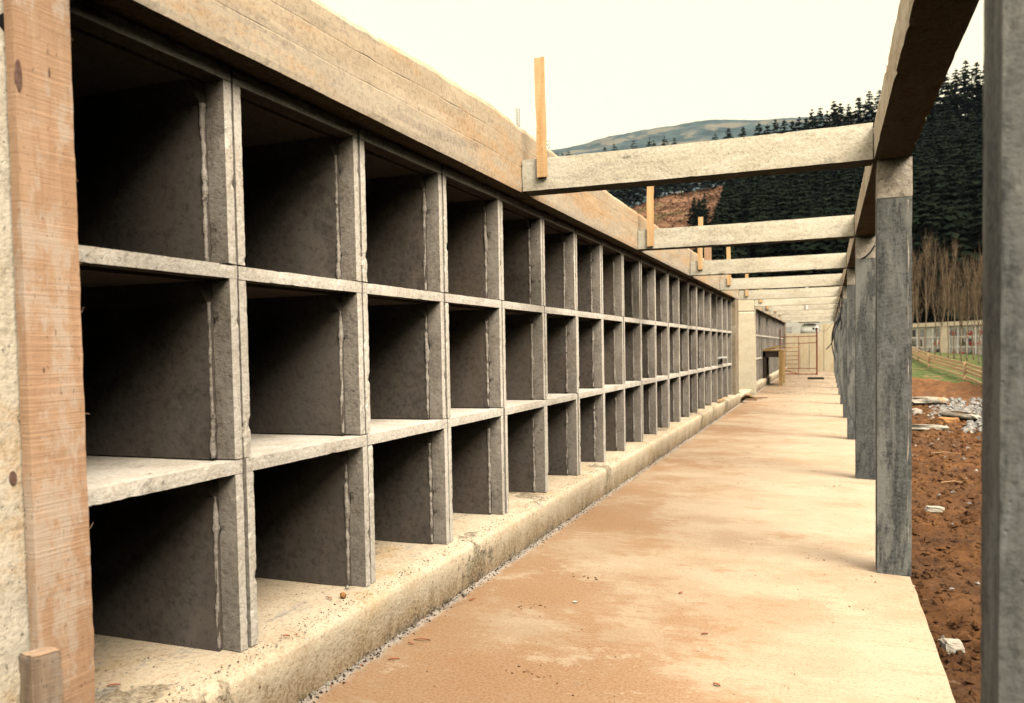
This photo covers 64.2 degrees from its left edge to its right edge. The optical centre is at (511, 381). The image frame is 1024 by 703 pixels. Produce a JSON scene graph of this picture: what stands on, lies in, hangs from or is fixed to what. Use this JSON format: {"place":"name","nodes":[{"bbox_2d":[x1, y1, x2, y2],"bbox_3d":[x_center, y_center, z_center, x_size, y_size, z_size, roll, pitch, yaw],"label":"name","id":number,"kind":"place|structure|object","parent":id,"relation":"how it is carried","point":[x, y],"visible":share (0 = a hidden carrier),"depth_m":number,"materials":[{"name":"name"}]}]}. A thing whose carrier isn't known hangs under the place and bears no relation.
{"place":"outdoors","nodes":[
{"label":"outdoors","id":0,"kind":"place"},
{"bbox_2d":[303,371,955,702],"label":"walkway floor","id":1,"kind":"structure","parent":0,"point":[761,641],"depth_m":4.47,"materials":[{"name":"concrete"}]},
{"bbox_2d":[18,647,63,702],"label":"timber stake","id":2,"kind":"object","parent":1,"relation":"on","point":[40,672],"visible":1,"depth_m":1.99,"materials":[{"name":"brown wood"}]},
{"bbox_2d":[3,0,96,702],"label":"timber board","id":3,"kind":"object","parent":1,"relation":"on","point":[38,38],"visible":0.97,"depth_m":2.20,"materials":[{"name":"beige wood"}]},
{"bbox_2d":[93,393,739,702],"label":"plinth","id":4,"kind":"structure","parent":1,"relation":"on","point":[296,669],"depth_m":3.81,"materials":[{"name":"concrete"}]},
{"bbox_2d":[0,0,29,702],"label":"end wall","id":5,"kind":"structure","parent":4,"relation":"on","point":[14,627],"depth_m":2.13,"materials":[{"name":"concrete"}]},
{"bbox_2d":[86,454,247,651],"bbox_3d":[-2.280,0.686,3.147,2.351,0.736,0.885,0,2,21],"label":"burial niche","id":6,"kind":"object","parent":4,"relation":"on","point":[167,547],"visible":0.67,"depth_m":3.16,"materials":[{"name":"concrete"}]},
{"bbox_2d":[78,245,242,459],"bbox_3d":[-2.292,-0.052,3.121,2.350,0.736,0.885,0,2,21],"label":"burial niche","id":7,"kind":"object","parent":6,"relation":"on","point":[160,348],"visible":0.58,"depth_m":3.14,"materials":[{"name":"concrete"}]},
{"bbox_2d":[69,0,235,264],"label":"burial niche","id":8,"kind":"object","parent":7,"relation":"on","point":[152,124],"visible":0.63,"depth_m":3.08,"materials":[{"name":"concrete"}]},
{"bbox_2d":[241,433,370,646],"bbox_3d":[-1.951,0.647,3.988,2.351,0.736,0.885,0,2,21],"label":"burial niche","id":9,"kind":"object","parent":4,"relation":"on","point":[306,506],"visible":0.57,"depth_m":3.98,"materials":[{"name":"concrete"}]},
{"bbox_2d":[237,266,364,457],"bbox_3d":[-1.973,-0.091,3.957,2.351,0.736,0.885,0,3,21],"label":"burial niche","id":10,"kind":"object","parent":9,"relation":"on","point":[301,352],"visible":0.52,"depth_m":3.96,"materials":[{"name":"concrete"}]},
{"bbox_2d":[228,70,360,280],"bbox_3d":[-1.988,-0.829,3.926,2.350,0.736,0.885,0,3,21],"label":"burial niche","id":11,"kind":"object","parent":10,"relation":"on","point":[295,182],"visible":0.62,"depth_m":3.91,"materials":[{"name":"concrete"}]},
{"bbox_2d":[344,418,449,583],"bbox_3d":[-1.629,0.608,4.825,2.351,0.736,0.885,0,2,21],"label":"burial niche","id":12,"kind":"object","parent":4,"relation":"on","point":[407,463],"visible":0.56,"depth_m":4.81,"materials":[{"name":"concrete"}]},
{"bbox_2d":[361,283,445,433],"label":"burial niche","id":13,"kind":"object","parent":12,"relation":"on","point":[403,353],"visible":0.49,"depth_m":4.78,"materials":[{"name":"concrete"}]},
{"bbox_2d":[357,128,443,291],"bbox_3d":[-1.659,-0.869,4.770,2.351,0.736,0.885,0,2,21],"label":"burial niche","id":14,"kind":"object","parent":13,"relation":"on","point":[400,211],"visible":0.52,"depth_m":4.74,"materials":[{"name":"concrete"}]},
{"bbox_2d":[388,408,504,541],"bbox_3d":[-1.309,0.570,5.655,2.350,0.736,0.885,0,2,21],"label":"burial niche","id":15,"kind":"object","parent":4,"relation":"on","point":[475,460],"visible":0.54,"depth_m":5.64,"materials":[{"name":"concrete"}]},
{"bbox_2d":[444,293,502,417],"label":"burial niche","id":16,"kind":"object","parent":15,"relation":"on","point":[473,374],"visible":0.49,"depth_m":5.61,"materials":[{"name":"concrete"}]},
{"bbox_2d":[440,166,501,299],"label":"burial niche","id":17,"kind":"object","parent":16,"relation":"on","point":[471,234],"visible":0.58,"depth_m":5.57,"materials":[{"name":"concrete"}]},
{"bbox_2d":[451,400,546,512],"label":"burial niche","id":18,"kind":"object","parent":4,"relation":"on","point":[525,448],"visible":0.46,"depth_m":6.46,"materials":[{"name":"concrete"}]},
{"bbox_2d":[501,301,545,406],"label":"burial niche","id":19,"kind":"object","parent":18,"relation":"on","point":[523,347],"visible":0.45,"depth_m":6.44,"materials":[{"name":"concrete"}]},
{"bbox_2d":[500,193,542,305],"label":"burial niche","id":20,"kind":"object","parent":19,"relation":"on","point":[521,262],"visible":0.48,"depth_m":6.41,"materials":[{"name":"concrete"}]},
{"bbox_2d":[506,393,578,490],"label":"burial niche","id":21,"kind":"object","parent":4,"relation":"on","point":[562,431],"visible":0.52,"depth_m":7.30,"materials":[{"name":"concrete"}]},
{"bbox_2d":[544,306,577,398],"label":"burial niche","id":22,"kind":"object","parent":21,"relation":"on","point":[561,353],"visible":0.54,"depth_m":7.27,"materials":[{"name":"concrete"}]},
{"bbox_2d":[542,213,575,309],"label":"burial niche","id":23,"kind":"object","parent":22,"relation":"on","point":[558,259],"visible":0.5,"depth_m":7.24,"materials":[{"name":"concrete"}]},
{"bbox_2d":[577,388,604,474],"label":"burial niche","id":24,"kind":"object","parent":4,"relation":"on","point":[591,439],"visible":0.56,"depth_m":8.13,"materials":[{"name":"concrete"}]},
{"bbox_2d":[577,311,602,392],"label":"burial niche","id":25,"kind":"object","parent":24,"relation":"on","point":[590,346],"visible":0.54,"depth_m":8.10,"materials":[{"name":"concrete"}]},
{"bbox_2d":[575,227,601,313],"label":"burial niche","id":26,"kind":"object","parent":25,"relation":"on","point":[588,269],"visible":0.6,"depth_m":8.07,"materials":[{"name":"concrete"}]},
{"bbox_2d":[604,384,624,460],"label":"burial niche","id":27,"kind":"object","parent":4,"relation":"on","point":[614,414],"visible":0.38,"depth_m":8.97,"materials":[{"name":"concrete"}]},
{"bbox_2d":[602,314,623,387],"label":"burial niche","id":28,"kind":"object","parent":27,"relation":"on","point":[613,370],"visible":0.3,"depth_m":8.94,"materials":[{"name":"concrete"}]},
{"bbox_2d":[601,240,622,315],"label":"burial niche","id":29,"kind":"object","parent":28,"relation":"on","point":[611,282],"visible":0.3,"depth_m":8.91,"materials":[{"name":"concrete"}]},
{"bbox_2d":[625,381,641,449],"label":"burial niche","id":30,"kind":"object","parent":4,"relation":"on","point":[633,414],"visible":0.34,"depth_m":9.81,"materials":[{"name":"concrete"}]},
{"bbox_2d":[623,317,641,383],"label":"burial niche","id":31,"kind":"object","parent":30,"relation":"on","point":[632,361],"visible":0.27,"depth_m":9.77,"materials":[{"name":"concrete"}]},
{"bbox_2d":[620,249,639,318],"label":"burial niche","id":32,"kind":"object","parent":31,"relation":"on","point":[631,282],"visible":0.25,"depth_m":9.74,"materials":[{"name":"concrete"}]},
{"bbox_2d":[634,378,656,440],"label":"burial niche","id":33,"kind":"object","parent":4,"relation":"on","point":[649,406],"visible":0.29,"depth_m":10.64,"materials":[{"name":"concrete"}]},
{"bbox_2d":[641,319,655,377],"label":"burial niche","id":34,"kind":"object","parent":33,"relation":"on","point":[648,350],"visible":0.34,"depth_m":10.61,"materials":[{"name":"concrete"}]},
{"bbox_2d":[640,257,655,320],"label":"burial niche","id":35,"kind":"object","parent":34,"relation":"on","point":[647,289],"visible":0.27,"depth_m":10.57,"materials":[{"name":"concrete"}]},
{"bbox_2d":[655,375,668,427],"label":"burial niche","id":36,"kind":"object","parent":4,"relation":"on","point":[662,392],"visible":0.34,"depth_m":11.48,"materials":[{"name":"concrete"}]},
{"bbox_2d":[655,321,668,376],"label":"burial niche","id":37,"kind":"object","parent":36,"relation":"on","point":[661,345],"visible":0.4,"depth_m":11.44,"materials":[{"name":"concrete"}]},
{"bbox_2d":[655,265,667,321],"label":"burial niche","id":38,"kind":"object","parent":37,"relation":"on","point":[661,299],"visible":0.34,"depth_m":11.41,"materials":[{"name":"concrete"}]},
{"bbox_2d":[668,373,679,426],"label":"burial niche","id":39,"kind":"object","parent":4,"relation":"on","point":[674,394],"visible":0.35,"depth_m":12.30,"materials":[{"name":"concrete"}]},
{"bbox_2d":[667,323,679,374],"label":"burial niche","id":40,"kind":"object","parent":39,"relation":"on","point":[674,347],"visible":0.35,"depth_m":12.28,"materials":[{"name":"concrete"}]},
{"bbox_2d":[666,270,678,323],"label":"burial niche","id":41,"kind":"object","parent":40,"relation":"on","point":[673,294],"visible":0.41,"depth_m":12.24,"materials":[{"name":"concrete"}]},
{"bbox_2d":[680,371,689,421],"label":"burial niche","id":42,"kind":"object","parent":4,"relation":"on","point":[684,397],"visible":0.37,"depth_m":13.14,"materials":[{"name":"concrete"}]},
{"bbox_2d":[679,324,688,370],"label":"burial niche","id":43,"kind":"object","parent":42,"relation":"on","point":[683,336],"visible":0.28,"depth_m":13.11,"materials":[{"name":"concrete"}]},
{"bbox_2d":[679,275,687,324],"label":"burial niche","id":44,"kind":"object","parent":43,"relation":"on","point":[683,300],"visible":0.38,"depth_m":13.09,"materials":[{"name":"concrete"}]},
{"bbox_2d":[689,370,697,412],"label":"burial niche","id":45,"kind":"object","parent":4,"relation":"on","point":[693,388],"visible":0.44,"depth_m":13.98,"materials":[{"name":"concrete"}]},
{"bbox_2d":[688,326,696,369],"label":"burial niche","id":46,"kind":"object","parent":45,"relation":"on","point":[692,345],"visible":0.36,"depth_m":13.95,"materials":[{"name":"concrete"}]},
{"bbox_2d":[688,279,696,325],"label":"burial niche","id":47,"kind":"object","parent":46,"relation":"on","point":[692,303],"visible":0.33,"depth_m":13.92,"materials":[{"name":"concrete"}]},
{"bbox_2d":[691,368,704,408],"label":"burial niche","id":48,"kind":"object","parent":4,"relation":"on","point":[701,385],"visible":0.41,"depth_m":14.81,"materials":[{"name":"concrete"}]},
{"bbox_2d":[697,327,704,368],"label":"burial niche","id":49,"kind":"object","parent":48,"relation":"on","point":[700,347],"visible":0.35,"depth_m":14.78,"materials":[{"name":"concrete"}]},
{"bbox_2d":[696,284,703,326],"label":"burial niche","id":50,"kind":"object","parent":49,"relation":"on","point":[700,305],"visible":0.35,"depth_m":14.75,"materials":[{"name":"concrete"}]},
{"bbox_2d":[705,367,710,404],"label":"burial niche","id":51,"kind":"object","parent":4,"relation":"on","point":[707,385],"visible":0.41,"depth_m":15.65,"materials":[{"name":"concrete"}]},
{"bbox_2d":[705,328,710,366],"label":"burial niche","id":52,"kind":"object","parent":51,"relation":"on","point":[707,347],"visible":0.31,"depth_m":15.62,"materials":[{"name":"concrete"}]},
{"bbox_2d":[704,287,710,327],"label":"burial niche","id":53,"kind":"object","parent":52,"relation":"on","point":[707,316],"visible":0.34,"depth_m":15.59,"materials":[{"name":"concrete"}]},
{"bbox_2d":[731,299,738,393],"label":"end wall","id":54,"kind":"structure","parent":4,"relation":"on","point":[735,346],"depth_m":19.01,"materials":[{"name":"concrete"}]},
{"bbox_2d":[84,0,738,299],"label":"roof","id":55,"kind":"structure","parent":54,"relation":"on","point":[319,55],"depth_m":3.89,"materials":[{"name":"concrete"}]},
{"bbox_2d":[96,403,910,702],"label":"grit","id":56,"kind":"object","parent":1,"relation":"on","point":[398,636],"visible":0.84,"depth_m":4.27,"materials":[{"name":"gravel"}]},
{"bbox_2d":[756,367,786,391],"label":"plinth","id":57,"kind":"structure","parent":1,"relation":"on","point":[761,383],"depth_m":28.51,"materials":[{"name":"concrete"}]},
{"bbox_2d":[738,300,756,394],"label":"end wall","id":58,"kind":"structure","parent":57,"relation":"on","point":[747,342],"depth_m":23.13,"materials":[{"name":"concrete"}]},
{"bbox_2d":[762,349,784,385],"bbox_3d":[9.224,-0.516,28.712,0.675,1.236,2.199,0,2,21],"label":"workbench","id":59,"kind":"object","parent":1,"relation":"on","point":[767,354],"visible":0.94,"depth_m":27.83,"materials":[{"name":"brown wood"}]},
{"bbox_2d":[780,329,817,374],"bbox_3d":[13.141,-1.359,37.353,1.661,2.141,0.076,0,2,21],"label":"scaffold frame","id":60,"kind":"object","parent":1,"relation":"on","point":[798,368],"visible":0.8,"depth_m":37.34,"materials":[{"name":"brown metal"}]},
{"bbox_2d":[786,323,833,371],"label":"back wall","id":61,"kind":"structure","parent":1,"relation":"on","point":[807,354],"depth_m":41.87,"materials":[{"name":"concrete"}]},
{"bbox_2d":[836,313,836,382],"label":"concrete column","id":62,"kind":"structure","parent":1,"relation":"on","point":[836,351],"depth_m":29.21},
{"bbox_2d":[770,309,834,314],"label":"cross beam","id":63,"kind":"structure","parent":62,"relation":"on","point":[826,311],"depth_m":29.55,"materials":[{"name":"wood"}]},
{"bbox_2d":[837,309,837,387],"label":"concrete column","id":64,"kind":"structure","parent":1,"relation":"on","point":[837,350],"depth_m":25.74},
{"bbox_2d":[762,304,835,310],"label":"cross beam","id":65,"kind":"structure","parent":64,"relation":"on","point":[803,307],"depth_m":26.09,"materials":[{"name":"concrete"}]},
{"bbox_2d":[838,303,839,394],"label":"concrete column","id":66,"kind":"structure","parent":1,"relation":"on","point":[839,351],"depth_m":22.27,"materials":[{"name":"grey concrete"}]},
{"bbox_2d":[755,296,837,306],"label":"cross beam","id":67,"kind":"structure","parent":66,"relation":"on","point":[800,301],"depth_m":22.59,"materials":[{"name":"concrete"}]},
{"bbox_2d":[840,296,842,403],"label":"concrete column","id":68,"kind":"structure","parent":1,"relation":"on","point":[841,363],"depth_m":18.80,"materials":[{"name":"grey concrete"}]},
{"bbox_2d":[739,286,839,299],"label":"cross beam","id":69,"kind":"structure","parent":68,"relation":"attached to","point":[796,293],"depth_m":19.14,"materials":[{"name":"concrete"}]},
{"bbox_2d":[843,285,846,417],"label":"concrete column","id":70,"kind":"structure","parent":1,"relation":"on","point":[844,351],"depth_m":15.32,"materials":[{"name":"grey concrete"}]},
{"bbox_2d":[720,273,841,290],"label":"cross beam","id":71,"kind":"structure","parent":70,"relation":"on","point":[821,280],"depth_m":15.67,"materials":[{"name":"concrete"}]},
{"bbox_2d":[847,268,854,439],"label":"concrete column","id":72,"kind":"structure","parent":1,"relation":"on","point":[850,353],"depth_m":11.84,"materials":[{"name":"grey concrete"}]},
{"bbox_2d":[690,253,846,275],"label":"cross beam","id":73,"kind":"structure","parent":72,"relation":"on","point":[780,264],"depth_m":12.20,"materials":[{"name":"concrete"}]},
{"bbox_2d":[855,235,875,478],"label":"concrete column","id":74,"kind":"structure","parent":1,"relation":"on","point":[865,316],"depth_m":8.36,"materials":[{"name":"grey concrete"}]},
{"bbox_2d":[638,215,853,250],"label":"cross beam","id":75,"kind":"structure","parent":74,"relation":"on","point":[795,230],"depth_m":8.72,"materials":[{"name":"concrete"}]},
{"bbox_2d":[647,186,653,246],"bbox_3d":[1.540,-1.927,9.066,0.085,0.840,0.025,0,2,21],"label":"timber batten","id":76,"kind":"object","parent":75,"relation":"attached to","point":[650,215],"visible":0.8,"depth_m":9.06,"materials":[{"name":"beige wood"}]},
{"bbox_2d":[875,156,912,575],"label":"concrete column","id":77,"kind":"structure","parent":1,"relation":"on","point":[893,379],"depth_m":4.88,"materials":[{"name":"grey concrete"}]},
{"bbox_2d":[522,122,872,195],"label":"cross beam","id":78,"kind":"structure","parent":77,"relation":"on","point":[831,148],"depth_m":5.24,"materials":[{"name":"concrete"}]},
{"bbox_2d":[534,56,546,177],"bbox_3d":[0.197,-1.812,5.594,0.076,0.814,0.025,0,2,21],"label":"timber batten","id":79,"kind":"object","parent":78,"relation":"attached to","point":[540,106],"visible":1,"depth_m":5.58,"materials":[{"name":"beige wood"}]},
{"bbox_2d":[855,128,875,236],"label":"edge beam","id":80,"kind":"structure","parent":77,"relation":"on","point":[865,214],"depth_m":6.67,"materials":[{"name":"concrete"}]},
{"bbox_2d":[873,0,978,162],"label":"edge beam","id":81,"kind":"structure","parent":77,"relation":"on","point":[927,36],"depth_m":3.30,"materials":[{"name":"concrete"}]},
{"bbox_2d":[980,0,1023,702],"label":"concrete column","id":82,"kind":"structure","parent":1,"relation":"on","point":[1002,570],"depth_m":1.45,"materials":[{"name":"grey concrete"}]},
{"bbox_2d":[318,0,983,149],"label":"sky","id":83,"kind":"structure","parent":0,"point":[613,67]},
{"bbox_2d":[630,186,721,248],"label":"cleared hillside","id":84,"kind":"structure","parent":0,"point":[680,204],"depth_m":260.21,"materials":[{"name":"brown soil"}]},
{"bbox_2d":[621,139,645,207],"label":"conifer","id":85,"kind":"object","parent":84,"relation":"on","point":[635,198],"visible":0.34,"depth_m":281.96,"materials":[{"name":"green plant"}]},
{"bbox_2d":[631,185,722,252],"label":"brush","id":86,"kind":"object","parent":84,"relation":"on","point":[676,212],"visible":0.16,"depth_m":253.55,"materials":[{"name":"plant"}]},
{"bbox_2d":[551,113,872,207],"bbox_3d":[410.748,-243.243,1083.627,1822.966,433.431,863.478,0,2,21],"label":"distant hill","id":87,"kind":"structure","parent":0,"point":[698,131],"depth_m":1328.61,"materials":[{"name":"green plant"}]},
{"bbox_2d":[910,352,981,702],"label":"ground","id":88,"kind":"structure","parent":0,"point":[927,381],"depth_m":8.02,"materials":[{"name":"brown soil"}]},
{"bbox_2d":[912,248,925,360],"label":"bare poplar","id":89,"kind":"object","parent":88,"relation":"on","point":[919,274],"visible":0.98,"depth_m":54.26,"materials":[{"name":"brown plant"}]},
{"bbox_2d":[916,228,932,354],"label":"bare poplar","id":90,"kind":"object","parent":88,"relation":"on","point":[926,270],"visible":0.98,"depth_m":56.02,"materials":[{"name":"brown plant"}]},
{"bbox_2d":[912,397,948,404],"bbox_3d":[14.545,0.680,28.687,1.344,0.289,1.006,0,-5,15],"label":"rock slab","id":91,"kind":"object","parent":88,"relation":"on","point":[928,400],"visible":0.72,"depth_m":28.28,"materials":[{"name":"grey stone"}]},
{"bbox_2d":[925,235,940,357],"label":"bare poplar","id":92,"kind":"object","parent":88,"relation":"on","point":[933,286],"visible":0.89,"depth_m":57.64,"materials":[{"name":"brown plant"}]},
{"bbox_2d":[933,235,950,359],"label":"bare poplar","id":93,"kind":"object","parent":88,"relation":"on","point":[943,285],"visible":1,"depth_m":53.59,"materials":[{"name":"brown plant"}]},
{"bbox_2d":[912,347,981,384],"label":"timber fence","id":94,"kind":"object","parent":88,"relation":"on","point":[928,358],"visible":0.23,"depth_m":41.52,"materials":[{"name":"brown wood"}]},
{"bbox_2d":[912,320,982,354],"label":"niche building","id":95,"kind":"structure","parent":88,"relation":"on","point":[930,337],"depth_m":65.21,"materials":[{"name":"beige concrete"}]},
{"bbox_2d":[940,245,958,357],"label":"bare poplar","id":96,"kind":"object","parent":88,"relation":"on","point":[948,295],"visible":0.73,"depth_m":55.46,"materials":[{"name":"brown plant"}]},
{"bbox_2d":[938,638,964,654],"bbox_3d":[2.506,1.510,4.650,0.116,0.080,0.103,-1,2,4],"label":"rock slab","id":97,"kind":"object","parent":88,"relation":"on","point":[949,645],"visible":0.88,"depth_m":4.61,"materials":[{"name":"grey stone"}]},
{"bbox_2d":[948,235,961,358],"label":"bare poplar","id":98,"kind":"object","parent":88,"relation":"on","point":[952,284],"visible":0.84,"depth_m":57.09,"materials":[{"name":"brown plant"}]},
{"bbox_2d":[929,397,981,432],"bbox_3d":[15.032,0.822,23.339,6.127,0.604,17.436,0,2,21],"label":"broken rubble","id":99,"kind":"object","parent":88,"relation":"on","point":[970,425],"visible":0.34,"depth_m":25.10,"materials":[{"name":"grey stone"}]},
{"bbox_2d":[949,257,970,360],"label":"bare poplar","id":100,"kind":"object","parent":88,"relation":"on","point":[961,310],"visible":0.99,"depth_m":53.08,"materials":[{"name":"brown plant"}]},
{"bbox_2d":[938,410,981,420],"bbox_3d":[10.757,0.807,19.601,0.413,0.182,1.066,13,-2,-17],"label":"rock slab","id":101,"kind":"object","parent":88,"relation":"on","point":[964,415],"visible":0.91,"depth_m":19.39,"materials":[{"name":"grey stone"}]},
{"bbox_2d":[961,257,978,360],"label":"bare poplar","id":102,"kind":"object","parent":88,"relation":"on","point":[968,304],"visible":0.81,"depth_m":54.92,"materials":[{"name":"brown plant"}]},
{"bbox_2d":[966,256,983,363],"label":"bare poplar","id":103,"kind":"object","parent":88,"relation":"on","point":[976,294],"visible":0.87,"depth_m":52.59,"materials":[{"name":"brown plant"}]},
{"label":"forest hillside","id":104,"kind":"structure","parent":0,"visible":0},
{"bbox_2d":[692,111,982,322],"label":"conifer forest","id":105,"kind":"object","parent":104,"relation":"on","point":[947,196],"visible":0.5,"depth_m":109.29,"materials":[{"name":"green plant"}]},
{"bbox_2d":[931,73,960,128],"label":"conifer","id":106,"kind":"object","parent":104,"relation":"on","point":[946,106],"visible":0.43,"depth_m":184.67,"materials":[{"name":"green plant"}]},
{"bbox_2d":[949,59,981,126],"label":"conifer","id":107,"kind":"object","parent":104,"relation":"on","point":[967,107],"visible":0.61,"depth_m":182.85,"materials":[{"name":"green plant"}]},
{"bbox_2d":[962,61,982,133],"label":"conifer","id":108,"kind":"object","parent":104,"relation":"on","point":[975,77],"visible":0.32,"depth_m":186.10,"materials":[{"name":"green plant"}]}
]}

